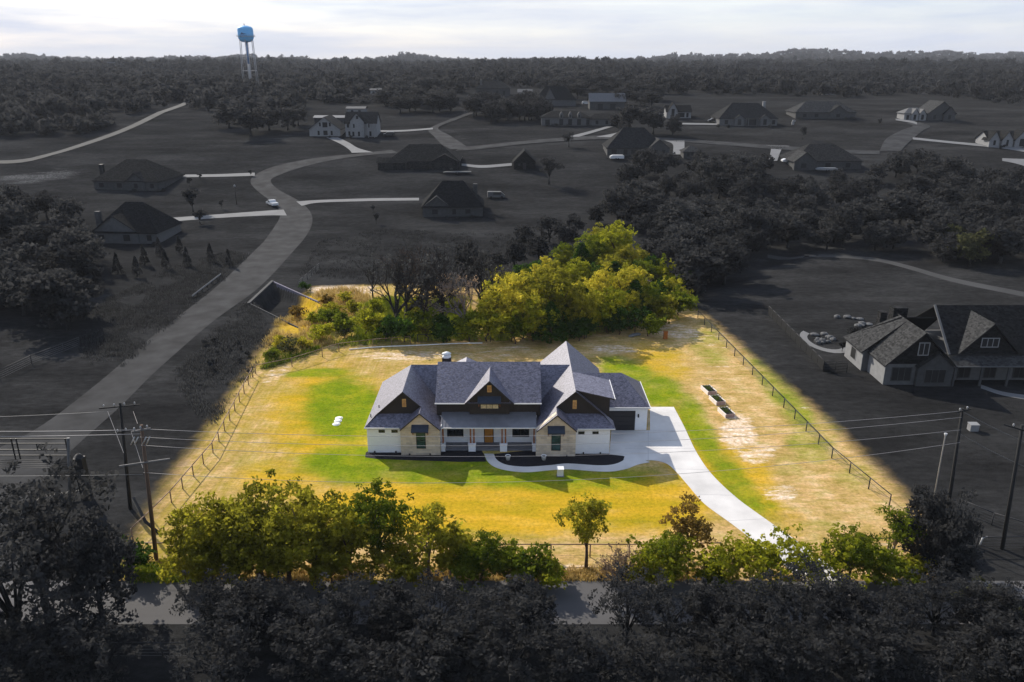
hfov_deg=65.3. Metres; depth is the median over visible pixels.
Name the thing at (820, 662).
mesquite tree
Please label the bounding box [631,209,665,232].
woodland tree
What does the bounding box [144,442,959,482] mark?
power line
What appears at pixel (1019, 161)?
driveway
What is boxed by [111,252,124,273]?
cedar tree
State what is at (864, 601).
oak tree
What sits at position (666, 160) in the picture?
woodland tree
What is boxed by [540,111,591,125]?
house
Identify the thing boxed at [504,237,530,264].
woodland tree
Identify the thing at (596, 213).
woodland tree
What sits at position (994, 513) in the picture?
pipe fence
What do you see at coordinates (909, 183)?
woodland tree
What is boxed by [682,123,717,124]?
driveway
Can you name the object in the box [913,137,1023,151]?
driveway
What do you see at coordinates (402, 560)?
shrub
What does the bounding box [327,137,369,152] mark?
driveway
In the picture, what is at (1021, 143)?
window
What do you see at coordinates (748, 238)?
woodland tree
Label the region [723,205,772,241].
woodland tree
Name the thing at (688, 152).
shed
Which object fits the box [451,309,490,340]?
shrub
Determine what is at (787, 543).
hackberry shrub
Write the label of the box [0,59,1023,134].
woods
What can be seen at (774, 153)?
driveway
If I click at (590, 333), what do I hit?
wild grass
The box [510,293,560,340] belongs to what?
elm tree
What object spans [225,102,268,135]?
woodland tree
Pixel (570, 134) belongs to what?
young oak tree
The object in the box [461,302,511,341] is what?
shrub
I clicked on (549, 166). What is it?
young oak tree
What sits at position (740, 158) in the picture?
woodland tree
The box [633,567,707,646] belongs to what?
mesquite tree
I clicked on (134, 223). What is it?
house
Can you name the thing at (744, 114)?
house
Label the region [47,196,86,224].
woodland tree
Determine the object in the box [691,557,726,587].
shrub
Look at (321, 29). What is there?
sky
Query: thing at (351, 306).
shrub
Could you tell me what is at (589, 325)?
shrub
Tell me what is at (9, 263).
woodland tree
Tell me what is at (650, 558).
hackberry shrub
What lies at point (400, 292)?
bare tree
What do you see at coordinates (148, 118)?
dirt track
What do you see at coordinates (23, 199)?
woodland tree
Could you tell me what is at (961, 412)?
utility pole
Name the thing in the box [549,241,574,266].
elm tree
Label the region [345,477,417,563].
elm tree
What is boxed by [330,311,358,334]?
shrub
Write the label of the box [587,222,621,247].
elm tree
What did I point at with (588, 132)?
driveway
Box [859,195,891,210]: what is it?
woodland tree
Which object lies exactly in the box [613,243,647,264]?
elm tree
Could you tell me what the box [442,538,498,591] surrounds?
shrub
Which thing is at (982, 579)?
shrub
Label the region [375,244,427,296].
bare tree
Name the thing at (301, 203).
driveway
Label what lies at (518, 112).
woodland tree
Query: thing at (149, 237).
window
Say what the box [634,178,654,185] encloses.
woodland tree
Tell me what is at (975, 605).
oak tree
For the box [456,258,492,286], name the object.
woodland tree
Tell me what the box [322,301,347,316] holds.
shrub
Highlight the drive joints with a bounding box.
[625,448,753,520]
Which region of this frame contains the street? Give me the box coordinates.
[0,581,1023,623]
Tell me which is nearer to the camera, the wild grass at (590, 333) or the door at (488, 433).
the door at (488, 433)
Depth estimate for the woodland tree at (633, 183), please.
225.21 m
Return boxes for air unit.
[967,422,979,431]
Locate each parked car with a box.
[266,199,278,206]
[383,132,394,135]
[487,191,504,197]
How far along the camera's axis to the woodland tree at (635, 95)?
411.25 m
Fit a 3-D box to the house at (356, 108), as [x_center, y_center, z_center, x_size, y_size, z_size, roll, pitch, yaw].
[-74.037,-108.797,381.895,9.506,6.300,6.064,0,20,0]
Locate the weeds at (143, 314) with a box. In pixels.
[77,250,251,366]
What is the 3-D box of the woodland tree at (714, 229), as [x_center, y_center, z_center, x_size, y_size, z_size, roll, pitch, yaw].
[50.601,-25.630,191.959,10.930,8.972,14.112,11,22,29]
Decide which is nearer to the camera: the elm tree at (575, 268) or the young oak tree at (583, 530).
the young oak tree at (583, 530)
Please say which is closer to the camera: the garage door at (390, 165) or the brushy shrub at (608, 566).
the brushy shrub at (608, 566)
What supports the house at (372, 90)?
on the ground at (302, 403)
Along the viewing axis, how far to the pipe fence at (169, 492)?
91.63 m
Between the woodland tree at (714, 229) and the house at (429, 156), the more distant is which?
the house at (429, 156)
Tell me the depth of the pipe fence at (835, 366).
118.50 m
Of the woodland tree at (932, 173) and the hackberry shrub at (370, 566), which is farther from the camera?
the woodland tree at (932, 173)
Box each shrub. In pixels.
[121,534,157,570]
[171,556,215,583]
[262,347,280,357]
[271,335,292,347]
[277,334,301,351]
[288,304,308,319]
[296,336,312,348]
[298,281,311,291]
[303,311,319,322]
[304,544,357,592]
[307,322,335,339]
[314,306,338,327]
[317,294,334,305]
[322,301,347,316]
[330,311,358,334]
[336,291,353,301]
[336,324,352,337]
[345,299,362,312]
[345,303,386,333]
[349,548,392,584]
[363,296,386,313]
[365,529,434,586]
[374,314,401,340]
[383,317,418,341]
[401,294,432,316]
[403,307,441,340]
[428,313,457,342]
[430,513,477,577]
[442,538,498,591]
[445,293,468,309]
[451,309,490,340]
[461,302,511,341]
[484,537,535,581]
[485,265,514,285]
[500,315,530,343]
[508,541,558,581]
[509,312,536,338]
[510,259,541,277]
[535,555,567,589]
[552,249,572,266]
[556,298,580,323]
[561,306,575,336]
[562,317,587,340]
[568,260,595,273]
[579,313,599,338]
[584,263,593,278]
[585,261,603,281]
[591,554,623,581]
[593,540,641,580]
[596,252,633,267]
[599,307,630,334]
[603,298,625,313]
[603,312,623,332]
[622,557,672,584]
[623,304,651,330]
[625,533,691,583]
[629,250,649,265]
[633,253,658,280]
[637,314,667,335]
[644,258,676,281]
[645,253,666,270]
[648,276,674,295]
[649,297,678,325]
[653,292,678,309]
[655,275,685,294]
[658,274,683,285]
[663,532,711,587]
[667,284,699,315]
[680,287,693,295]
[687,540,747,586]
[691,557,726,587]
[702,530,765,585]
[724,529,787,588]
[736,539,815,590]
[747,523,825,582]
[788,542,853,585]
[806,522,885,590]
[834,536,919,586]
[856,549,903,586]
[880,545,922,585]
[903,553,937,583]
[916,536,984,577]
[945,575,1023,620]
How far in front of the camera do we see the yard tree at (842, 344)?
126.62 m
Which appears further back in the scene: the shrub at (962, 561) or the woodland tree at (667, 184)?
the woodland tree at (667, 184)
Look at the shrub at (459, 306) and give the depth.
147.12 m
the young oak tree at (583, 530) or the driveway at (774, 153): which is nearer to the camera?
the young oak tree at (583, 530)
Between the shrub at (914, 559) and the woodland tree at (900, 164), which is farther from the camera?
the woodland tree at (900, 164)
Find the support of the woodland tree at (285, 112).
on the ground at (302, 403)
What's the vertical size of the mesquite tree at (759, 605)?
6.763 m
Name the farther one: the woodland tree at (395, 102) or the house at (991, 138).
the woodland tree at (395, 102)
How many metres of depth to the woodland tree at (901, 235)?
192.64 m
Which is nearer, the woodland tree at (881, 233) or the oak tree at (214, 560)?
the oak tree at (214, 560)
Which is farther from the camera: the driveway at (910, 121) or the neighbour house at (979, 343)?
the driveway at (910, 121)
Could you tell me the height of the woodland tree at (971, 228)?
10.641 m
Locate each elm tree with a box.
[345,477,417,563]
[458,529,510,582]
[475,291,507,327]
[480,270,547,322]
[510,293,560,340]
[523,260,585,320]
[527,256,562,281]
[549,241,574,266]
[559,282,605,336]
[561,256,592,284]
[566,269,613,298]
[572,231,610,264]
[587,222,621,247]
[590,285,626,331]
[593,261,626,291]
[597,220,639,260]
[603,262,653,306]
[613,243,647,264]
[617,287,652,320]
[633,258,659,280]
[640,282,667,308]
[640,529,692,579]
[821,522,881,576]
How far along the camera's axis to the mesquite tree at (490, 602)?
62.51 m
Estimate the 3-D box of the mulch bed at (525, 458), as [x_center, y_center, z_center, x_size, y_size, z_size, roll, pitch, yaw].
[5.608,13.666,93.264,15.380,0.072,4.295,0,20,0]
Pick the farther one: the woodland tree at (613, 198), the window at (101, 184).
the window at (101, 184)
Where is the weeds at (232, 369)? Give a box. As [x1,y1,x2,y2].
[172,299,276,425]
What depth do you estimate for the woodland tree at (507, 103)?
362.80 m
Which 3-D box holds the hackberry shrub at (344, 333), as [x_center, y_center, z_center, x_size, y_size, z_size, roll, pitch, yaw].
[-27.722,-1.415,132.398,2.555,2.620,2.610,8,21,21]
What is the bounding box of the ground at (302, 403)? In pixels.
[0,53,1023,681]
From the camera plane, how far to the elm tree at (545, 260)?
154.69 m
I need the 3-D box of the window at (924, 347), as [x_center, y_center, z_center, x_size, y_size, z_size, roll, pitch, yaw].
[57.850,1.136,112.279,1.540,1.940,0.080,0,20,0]
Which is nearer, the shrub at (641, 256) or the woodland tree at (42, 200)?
the shrub at (641, 256)
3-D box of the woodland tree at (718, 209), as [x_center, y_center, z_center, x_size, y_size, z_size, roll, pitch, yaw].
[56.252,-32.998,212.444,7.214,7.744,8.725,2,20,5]
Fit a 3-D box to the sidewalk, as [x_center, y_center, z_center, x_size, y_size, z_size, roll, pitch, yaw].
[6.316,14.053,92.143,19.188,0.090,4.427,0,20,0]
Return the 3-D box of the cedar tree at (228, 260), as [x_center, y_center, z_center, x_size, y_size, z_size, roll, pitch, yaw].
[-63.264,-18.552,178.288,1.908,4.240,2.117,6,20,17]
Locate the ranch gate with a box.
[0,437,92,501]
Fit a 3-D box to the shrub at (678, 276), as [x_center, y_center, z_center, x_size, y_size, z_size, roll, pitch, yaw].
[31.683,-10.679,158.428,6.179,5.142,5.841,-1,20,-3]
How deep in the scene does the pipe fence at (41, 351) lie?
123.10 m
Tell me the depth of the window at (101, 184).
256.33 m
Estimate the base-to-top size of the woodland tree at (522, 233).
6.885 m
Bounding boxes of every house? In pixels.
[91,202,182,243]
[92,159,184,190]
[308,115,345,135]
[344,112,380,137]
[346,106,366,111]
[369,88,381,94]
[387,144,462,169]
[421,180,483,216]
[475,79,510,95]
[517,89,532,93]
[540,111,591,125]
[587,114,616,125]
[602,127,669,155]
[663,102,691,118]
[711,101,778,125]
[779,144,863,169]
[785,101,856,118]
[843,305,1023,385]
[896,108,927,120]
[919,100,956,120]
[975,129,1023,147]
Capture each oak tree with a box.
[0,601,85,681]
[45,505,138,616]
[156,490,245,584]
[194,524,264,586]
[200,468,302,581]
[204,573,288,650]
[251,510,328,583]
[258,476,374,588]
[265,591,380,681]
[323,509,386,576]
[358,574,427,644]
[383,599,500,681]
[390,499,454,574]
[492,572,558,644]
[517,622,630,681]
[539,156,564,184]
[552,492,611,567]
[561,131,574,146]
[658,491,716,560]
[665,197,703,224]
[668,576,756,645]
[689,599,820,681]
[807,571,898,638]
[831,601,928,681]
[874,502,927,553]
[893,483,983,563]
[934,607,1023,681]
[946,577,1023,634]
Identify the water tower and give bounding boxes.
[236,25,258,83]
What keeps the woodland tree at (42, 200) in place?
on the ground at (302, 403)
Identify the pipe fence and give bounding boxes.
[0,337,79,377]
[63,642,224,657]
[130,368,252,538]
[135,542,721,556]
[254,336,410,373]
[298,263,319,287]
[350,342,481,349]
[417,308,682,342]
[697,311,891,504]
[768,306,824,369]
[823,361,847,372]
[878,536,1023,548]
[959,499,1023,533]
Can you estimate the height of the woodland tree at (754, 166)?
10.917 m
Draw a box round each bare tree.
[356,257,385,298]
[364,252,446,319]
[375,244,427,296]
[385,251,456,320]
[387,260,466,318]
[391,245,434,292]
[413,245,469,314]
[420,268,479,332]
[458,248,519,307]
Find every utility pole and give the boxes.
[99,402,160,534]
[119,424,169,560]
[933,406,970,507]
[1000,423,1023,549]
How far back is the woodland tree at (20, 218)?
195.54 m
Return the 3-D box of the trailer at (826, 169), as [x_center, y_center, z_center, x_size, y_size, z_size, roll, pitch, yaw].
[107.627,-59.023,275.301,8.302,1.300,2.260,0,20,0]
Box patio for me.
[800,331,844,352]
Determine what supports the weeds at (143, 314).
on the ground at (302, 403)
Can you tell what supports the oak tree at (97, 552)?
on the ground at (302, 403)
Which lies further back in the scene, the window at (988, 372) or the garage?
the garage
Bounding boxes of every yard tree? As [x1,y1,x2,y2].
[181,188,200,211]
[191,209,206,223]
[800,126,806,134]
[838,341,845,349]
[847,326,861,333]
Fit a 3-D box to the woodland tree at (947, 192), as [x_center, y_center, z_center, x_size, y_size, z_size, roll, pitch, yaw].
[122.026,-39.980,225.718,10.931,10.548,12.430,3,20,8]
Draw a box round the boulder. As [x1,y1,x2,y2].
[843,315,851,318]
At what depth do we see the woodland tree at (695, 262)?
154.84 m
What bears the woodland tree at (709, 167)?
on the ground at (302, 403)
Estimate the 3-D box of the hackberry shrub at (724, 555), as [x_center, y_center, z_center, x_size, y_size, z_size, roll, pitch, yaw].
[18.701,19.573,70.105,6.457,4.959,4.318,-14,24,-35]
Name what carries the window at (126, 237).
in the house at (134, 223)
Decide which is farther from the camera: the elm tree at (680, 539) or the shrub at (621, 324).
the shrub at (621, 324)
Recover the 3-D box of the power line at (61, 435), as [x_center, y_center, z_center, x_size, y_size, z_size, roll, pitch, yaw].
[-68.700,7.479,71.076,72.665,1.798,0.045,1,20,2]
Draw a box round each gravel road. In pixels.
[0,150,397,571]
[428,112,471,148]
[456,135,879,153]
[880,122,929,150]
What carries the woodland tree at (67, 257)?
on the ground at (302, 403)
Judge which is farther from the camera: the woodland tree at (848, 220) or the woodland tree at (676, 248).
the woodland tree at (848, 220)
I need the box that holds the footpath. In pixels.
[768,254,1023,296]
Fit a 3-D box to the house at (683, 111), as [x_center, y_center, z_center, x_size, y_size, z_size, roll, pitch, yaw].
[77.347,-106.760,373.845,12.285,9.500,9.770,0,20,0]
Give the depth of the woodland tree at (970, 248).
176.55 m
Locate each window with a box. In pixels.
[98,182,104,187]
[122,234,130,240]
[146,235,151,240]
[322,122,327,127]
[416,433,425,448]
[432,209,437,214]
[447,429,463,435]
[465,209,470,213]
[480,405,498,408]
[512,429,528,436]
[551,435,560,450]
[597,104,602,108]
[611,149,616,154]
[623,149,627,154]
[747,119,756,124]
[850,345,856,360]
[890,367,912,380]
[917,342,930,355]
[923,369,946,382]
[957,368,970,377]
[980,338,999,347]
[982,368,996,377]
[1012,368,1023,377]
[1018,138,1023,146]
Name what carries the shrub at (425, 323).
on the ground at (302, 403)
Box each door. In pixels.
[385,163,392,169]
[484,429,493,441]
[609,411,635,429]
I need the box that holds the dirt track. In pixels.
[0,100,189,163]
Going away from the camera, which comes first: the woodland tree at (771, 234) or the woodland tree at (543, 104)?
the woodland tree at (771, 234)
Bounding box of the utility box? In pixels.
[556,466,563,476]
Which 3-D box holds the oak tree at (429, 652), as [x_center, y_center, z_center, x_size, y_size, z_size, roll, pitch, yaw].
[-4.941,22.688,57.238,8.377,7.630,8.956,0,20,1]
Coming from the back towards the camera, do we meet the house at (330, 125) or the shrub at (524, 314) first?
the house at (330, 125)
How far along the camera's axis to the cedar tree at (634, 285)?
138.12 m
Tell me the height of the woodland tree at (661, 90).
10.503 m
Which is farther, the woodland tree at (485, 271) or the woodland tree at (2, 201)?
the woodland tree at (2, 201)
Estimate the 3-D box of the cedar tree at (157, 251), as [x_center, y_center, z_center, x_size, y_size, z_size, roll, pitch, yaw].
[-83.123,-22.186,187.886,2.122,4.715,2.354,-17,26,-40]
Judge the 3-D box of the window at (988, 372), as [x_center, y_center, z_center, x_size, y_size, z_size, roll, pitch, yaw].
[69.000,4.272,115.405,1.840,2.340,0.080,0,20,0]
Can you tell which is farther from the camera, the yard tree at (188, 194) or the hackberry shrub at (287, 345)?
the yard tree at (188, 194)
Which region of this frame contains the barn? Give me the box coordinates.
[539,86,576,105]
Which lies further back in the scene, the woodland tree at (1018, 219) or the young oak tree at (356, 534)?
the woodland tree at (1018, 219)
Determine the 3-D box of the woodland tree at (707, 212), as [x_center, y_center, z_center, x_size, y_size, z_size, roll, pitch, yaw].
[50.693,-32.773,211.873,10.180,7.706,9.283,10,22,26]
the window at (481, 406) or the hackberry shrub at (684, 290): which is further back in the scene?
the hackberry shrub at (684, 290)
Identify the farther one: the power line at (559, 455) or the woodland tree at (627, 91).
the woodland tree at (627, 91)
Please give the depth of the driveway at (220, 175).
270.49 m
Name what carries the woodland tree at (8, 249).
on the ground at (302, 403)
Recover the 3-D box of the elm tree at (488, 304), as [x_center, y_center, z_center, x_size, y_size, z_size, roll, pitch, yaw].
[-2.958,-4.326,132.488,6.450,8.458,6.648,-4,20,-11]
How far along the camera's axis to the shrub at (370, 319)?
132.21 m
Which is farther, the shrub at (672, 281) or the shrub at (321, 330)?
the shrub at (672, 281)
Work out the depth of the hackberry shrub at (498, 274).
157.88 m
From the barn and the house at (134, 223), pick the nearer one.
the house at (134, 223)
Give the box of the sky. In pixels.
[0,0,1023,59]
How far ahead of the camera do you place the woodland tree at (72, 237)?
172.66 m
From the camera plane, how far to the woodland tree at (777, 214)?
200.22 m
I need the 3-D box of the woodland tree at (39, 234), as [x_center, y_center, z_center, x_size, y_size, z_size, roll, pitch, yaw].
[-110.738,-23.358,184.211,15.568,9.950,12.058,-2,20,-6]
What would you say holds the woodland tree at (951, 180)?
on the ground at (302, 403)
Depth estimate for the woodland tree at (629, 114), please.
332.34 m
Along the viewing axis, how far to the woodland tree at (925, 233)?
187.72 m
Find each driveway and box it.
[174,210,285,220]
[183,173,254,176]
[296,198,418,205]
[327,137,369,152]
[380,128,432,131]
[462,163,511,167]
[568,126,612,136]
[597,133,615,136]
[609,407,840,580]
[664,140,683,153]
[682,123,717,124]
[769,145,783,160]
[896,119,916,123]
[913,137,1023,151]
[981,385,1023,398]
[1002,158,1023,165]
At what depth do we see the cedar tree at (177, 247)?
189.63 m
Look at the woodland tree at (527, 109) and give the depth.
361.39 m
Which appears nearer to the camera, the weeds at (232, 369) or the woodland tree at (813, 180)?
the weeds at (232, 369)
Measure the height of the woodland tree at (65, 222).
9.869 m
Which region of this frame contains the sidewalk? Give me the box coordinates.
[484,454,648,471]
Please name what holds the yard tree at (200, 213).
on the ground at (302, 403)
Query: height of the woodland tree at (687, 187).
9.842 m
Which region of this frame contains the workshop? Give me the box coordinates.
[587,93,625,109]
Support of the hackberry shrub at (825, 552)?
on the ground at (302, 403)
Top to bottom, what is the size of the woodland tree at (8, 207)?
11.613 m
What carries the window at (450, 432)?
in the farmhouse
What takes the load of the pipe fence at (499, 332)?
on the ground at (302, 403)
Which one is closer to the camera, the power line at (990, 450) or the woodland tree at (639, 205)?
the power line at (990, 450)
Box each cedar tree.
[92,265,104,286]
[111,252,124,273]
[131,256,142,277]
[139,245,150,264]
[154,237,163,255]
[160,249,170,268]
[175,236,183,253]
[182,247,191,265]
[206,243,214,261]
[224,249,232,264]
[531,301,569,343]
[570,242,594,271]
[607,261,621,285]
[623,279,651,327]
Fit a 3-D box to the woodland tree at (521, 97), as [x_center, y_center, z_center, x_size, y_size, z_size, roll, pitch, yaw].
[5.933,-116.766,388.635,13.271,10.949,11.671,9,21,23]
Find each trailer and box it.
[443,171,470,173]
[606,155,623,159]
[815,167,837,171]
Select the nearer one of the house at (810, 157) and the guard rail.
the guard rail
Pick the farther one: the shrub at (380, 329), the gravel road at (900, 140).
the gravel road at (900, 140)
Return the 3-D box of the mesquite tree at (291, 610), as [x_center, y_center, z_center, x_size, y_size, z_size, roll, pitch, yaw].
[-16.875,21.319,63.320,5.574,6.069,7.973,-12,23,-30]
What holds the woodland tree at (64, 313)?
on the ground at (302, 403)
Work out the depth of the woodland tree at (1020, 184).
232.85 m
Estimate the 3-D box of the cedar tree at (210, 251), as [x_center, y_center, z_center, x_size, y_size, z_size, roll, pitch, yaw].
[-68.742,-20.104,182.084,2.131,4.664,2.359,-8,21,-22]
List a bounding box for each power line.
[0,411,107,416]
[0,430,116,431]
[0,434,126,436]
[60,474,142,475]
[143,430,956,456]
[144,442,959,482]
[147,417,960,445]
[153,411,955,436]
[961,434,1022,465]
[964,412,1023,441]
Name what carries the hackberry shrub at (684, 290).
on the ground at (302, 403)
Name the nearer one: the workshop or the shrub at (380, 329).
the shrub at (380, 329)
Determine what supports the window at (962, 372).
in the neighbour house at (979, 343)
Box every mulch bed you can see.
[365,451,485,461]
[494,451,623,466]
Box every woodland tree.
[0,183,30,203]
[0,195,5,207]
[0,200,35,237]
[0,202,39,224]
[0,207,28,239]
[0,234,37,252]
[0,242,47,270]
[0,247,18,256]
[0,258,24,291]
[0,258,44,279]
[0,266,39,315]
[0,267,90,328]
[2,219,64,246]
[5,192,43,218]
[27,189,62,218]
[29,285,102,330]
[30,268,103,308]
[36,224,109,262]
[39,238,103,277]
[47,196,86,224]
[48,211,90,234]
[49,223,105,251]
[210,100,233,127]
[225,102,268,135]
[257,106,284,130]
[270,106,300,130]
[289,104,307,124]
[375,88,399,105]
[386,94,413,112]
[399,95,421,111]
[412,93,423,110]
[420,91,447,112]
[433,92,448,111]
[441,92,460,110]
[453,239,489,295]
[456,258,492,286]
[460,94,486,115]
[464,94,490,115]
[478,101,504,121]
[478,250,510,270]
[497,96,520,119]
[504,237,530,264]
[511,90,534,103]
[511,102,531,120]
[513,100,539,120]
[513,224,536,246]
[523,108,544,119]
[524,92,542,101]
[525,234,549,260]
[529,98,553,118]
[534,214,565,242]
[551,220,580,243]
[563,212,586,230]
[567,82,588,98]
[585,205,604,221]
[589,80,612,92]
[597,183,639,220]
[608,179,642,202]
[609,112,625,127]
[614,87,633,99]
[614,161,646,185]
[615,192,655,227]
[616,104,644,127]
[627,146,655,176]
[631,90,649,104]
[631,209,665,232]
[633,180,664,198]
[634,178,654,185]
[638,89,662,108]
[638,105,665,133]
[640,233,692,258]
[645,82,666,100]
[646,150,683,174]
[647,193,665,211]
[651,200,687,229]
[652,171,678,198]
[652,241,691,273]
[653,234,703,260]
[655,196,681,212]
[662,248,730,295]
[663,221,707,239]
[663,227,709,249]
[665,113,683,134]
[671,244,712,274]
[672,169,693,186]
[673,177,713,198]
[682,149,714,177]
[686,193,721,217]
[687,212,728,230]
[694,155,731,186]
[696,202,717,218]
[697,237,750,284]
[700,217,746,242]
[700,242,722,276]
[701,171,737,198]
[713,204,728,213]
[714,201,743,221]
[717,150,742,168]
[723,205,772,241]
[726,173,764,202]
[728,152,763,168]
[730,191,762,208]
[731,226,771,257]
[743,156,770,180]
[751,208,786,242]
[757,153,774,170]
[762,206,794,240]
[766,177,785,197]
[775,213,817,248]
[780,174,815,197]
[785,193,819,216]
[785,208,820,228]
[789,195,818,215]
[796,175,824,187]
[800,178,831,203]
[807,210,834,232]
[809,222,851,249]
[818,203,869,247]
[819,200,873,235]
[824,176,869,202]
[826,167,849,185]
[848,197,870,207]
[857,174,886,197]
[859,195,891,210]
[859,201,889,230]
[860,220,895,249]
[861,188,918,224]
[864,160,890,179]
[866,209,895,225]
[878,219,909,248]
[884,187,929,225]
[885,149,917,177]
[894,173,934,194]
[896,194,934,226]
[899,175,935,196]
[903,211,966,249]
[904,202,928,225]
[905,148,936,172]
[911,196,960,223]
[915,151,946,170]
[917,164,949,184]
[927,231,961,261]
[928,182,965,206]
[930,223,965,238]
[932,155,972,184]
[938,171,982,194]
[947,227,998,266]
[956,161,979,181]
[957,198,1001,226]
[960,215,996,257]
[972,166,1003,185]
[977,218,1023,264]
[981,178,1023,212]
[992,165,1023,182]
[997,172,1023,205]
[1002,215,1023,253]
[1004,213,1023,253]
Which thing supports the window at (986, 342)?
in the neighbour house at (979, 343)
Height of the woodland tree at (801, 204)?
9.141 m
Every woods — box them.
[0,47,1023,69]
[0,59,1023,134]
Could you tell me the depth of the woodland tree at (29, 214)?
206.99 m
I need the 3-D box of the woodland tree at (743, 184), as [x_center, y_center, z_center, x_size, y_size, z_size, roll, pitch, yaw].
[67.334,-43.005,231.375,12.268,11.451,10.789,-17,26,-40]
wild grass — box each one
[259,285,370,367]
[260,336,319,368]
[322,294,510,346]
[499,240,677,340]
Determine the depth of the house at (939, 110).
364.82 m
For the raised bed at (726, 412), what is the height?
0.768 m
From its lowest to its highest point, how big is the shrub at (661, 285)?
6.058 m
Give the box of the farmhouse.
[364,341,650,456]
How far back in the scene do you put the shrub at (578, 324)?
130.90 m
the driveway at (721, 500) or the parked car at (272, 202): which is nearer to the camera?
the driveway at (721, 500)
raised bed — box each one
[700,385,716,394]
[709,394,725,405]
[717,406,734,417]
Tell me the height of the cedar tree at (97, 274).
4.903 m
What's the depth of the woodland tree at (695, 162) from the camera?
266.31 m
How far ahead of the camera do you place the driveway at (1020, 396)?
111.12 m
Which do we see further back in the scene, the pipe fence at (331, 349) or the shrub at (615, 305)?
the shrub at (615, 305)
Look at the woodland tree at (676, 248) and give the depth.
166.16 m
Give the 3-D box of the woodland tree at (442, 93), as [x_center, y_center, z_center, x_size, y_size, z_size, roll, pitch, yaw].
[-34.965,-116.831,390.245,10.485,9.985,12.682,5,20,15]
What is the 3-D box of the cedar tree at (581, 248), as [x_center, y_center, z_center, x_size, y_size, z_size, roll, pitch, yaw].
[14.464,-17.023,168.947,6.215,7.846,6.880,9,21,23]
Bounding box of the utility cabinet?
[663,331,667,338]
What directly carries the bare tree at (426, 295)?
on the ground at (302, 403)
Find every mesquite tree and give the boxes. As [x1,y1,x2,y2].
[0,441,118,612]
[0,488,88,635]
[10,570,138,662]
[18,604,167,681]
[154,599,284,681]
[168,564,251,640]
[258,571,334,646]
[296,570,380,638]
[297,624,435,681]
[402,568,475,631]
[447,574,570,681]
[456,585,507,637]
[587,562,658,644]
[594,613,721,681]
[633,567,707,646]
[725,568,814,640]
[758,600,883,681]
[760,553,850,644]
[876,586,935,640]
[882,561,978,636]
[897,621,1011,681]
[985,577,1023,625]
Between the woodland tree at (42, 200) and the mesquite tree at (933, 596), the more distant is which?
the woodland tree at (42, 200)
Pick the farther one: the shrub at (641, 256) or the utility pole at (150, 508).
the shrub at (641, 256)
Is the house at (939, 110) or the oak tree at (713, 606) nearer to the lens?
the oak tree at (713, 606)
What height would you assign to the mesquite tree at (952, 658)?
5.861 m
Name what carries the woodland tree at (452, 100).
on the ground at (302, 403)
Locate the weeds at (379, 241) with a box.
[298,229,511,280]
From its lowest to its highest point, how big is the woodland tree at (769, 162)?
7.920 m
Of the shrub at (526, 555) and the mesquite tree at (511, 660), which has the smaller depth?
the mesquite tree at (511, 660)
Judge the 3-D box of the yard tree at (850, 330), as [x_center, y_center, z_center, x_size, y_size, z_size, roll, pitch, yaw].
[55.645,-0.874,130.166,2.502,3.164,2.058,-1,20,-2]
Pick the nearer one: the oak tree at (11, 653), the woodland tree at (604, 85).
the oak tree at (11, 653)
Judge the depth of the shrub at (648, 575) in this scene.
68.95 m
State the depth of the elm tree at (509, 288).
130.54 m
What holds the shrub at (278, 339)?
on the ground at (302, 403)
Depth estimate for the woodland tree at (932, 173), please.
252.56 m
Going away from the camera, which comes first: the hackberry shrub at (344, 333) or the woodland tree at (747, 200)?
the hackberry shrub at (344, 333)
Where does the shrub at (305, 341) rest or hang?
on the ground at (302, 403)
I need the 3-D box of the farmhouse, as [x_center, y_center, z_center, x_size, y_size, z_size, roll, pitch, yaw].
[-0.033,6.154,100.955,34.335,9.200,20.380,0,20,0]
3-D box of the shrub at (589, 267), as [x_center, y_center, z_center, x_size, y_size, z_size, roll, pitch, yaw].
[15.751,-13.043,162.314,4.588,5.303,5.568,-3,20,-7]
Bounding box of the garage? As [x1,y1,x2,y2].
[376,157,406,169]
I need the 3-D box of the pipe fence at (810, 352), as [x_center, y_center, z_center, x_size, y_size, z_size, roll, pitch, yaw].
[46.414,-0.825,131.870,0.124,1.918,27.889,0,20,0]
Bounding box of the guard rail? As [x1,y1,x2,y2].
[192,273,221,298]
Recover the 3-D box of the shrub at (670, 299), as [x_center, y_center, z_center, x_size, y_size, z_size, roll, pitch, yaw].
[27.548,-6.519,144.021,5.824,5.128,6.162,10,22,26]
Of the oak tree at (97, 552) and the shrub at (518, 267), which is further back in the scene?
the shrub at (518, 267)
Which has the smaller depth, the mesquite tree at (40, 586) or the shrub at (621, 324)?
the mesquite tree at (40, 586)
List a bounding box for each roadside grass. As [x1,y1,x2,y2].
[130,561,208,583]
[135,557,806,582]
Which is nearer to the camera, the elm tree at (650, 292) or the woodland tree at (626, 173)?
the elm tree at (650, 292)
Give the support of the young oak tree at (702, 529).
on the ground at (302, 403)
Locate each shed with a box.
[313,115,344,122]
[513,148,536,168]
[680,146,702,158]
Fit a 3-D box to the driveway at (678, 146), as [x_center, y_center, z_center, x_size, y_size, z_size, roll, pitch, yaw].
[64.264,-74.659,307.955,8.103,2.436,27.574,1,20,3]
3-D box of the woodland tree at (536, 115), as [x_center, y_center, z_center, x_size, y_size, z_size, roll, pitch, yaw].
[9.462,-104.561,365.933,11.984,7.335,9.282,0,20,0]
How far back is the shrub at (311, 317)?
139.61 m
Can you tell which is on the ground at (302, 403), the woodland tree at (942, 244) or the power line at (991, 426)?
the woodland tree at (942, 244)
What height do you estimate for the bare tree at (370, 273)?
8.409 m

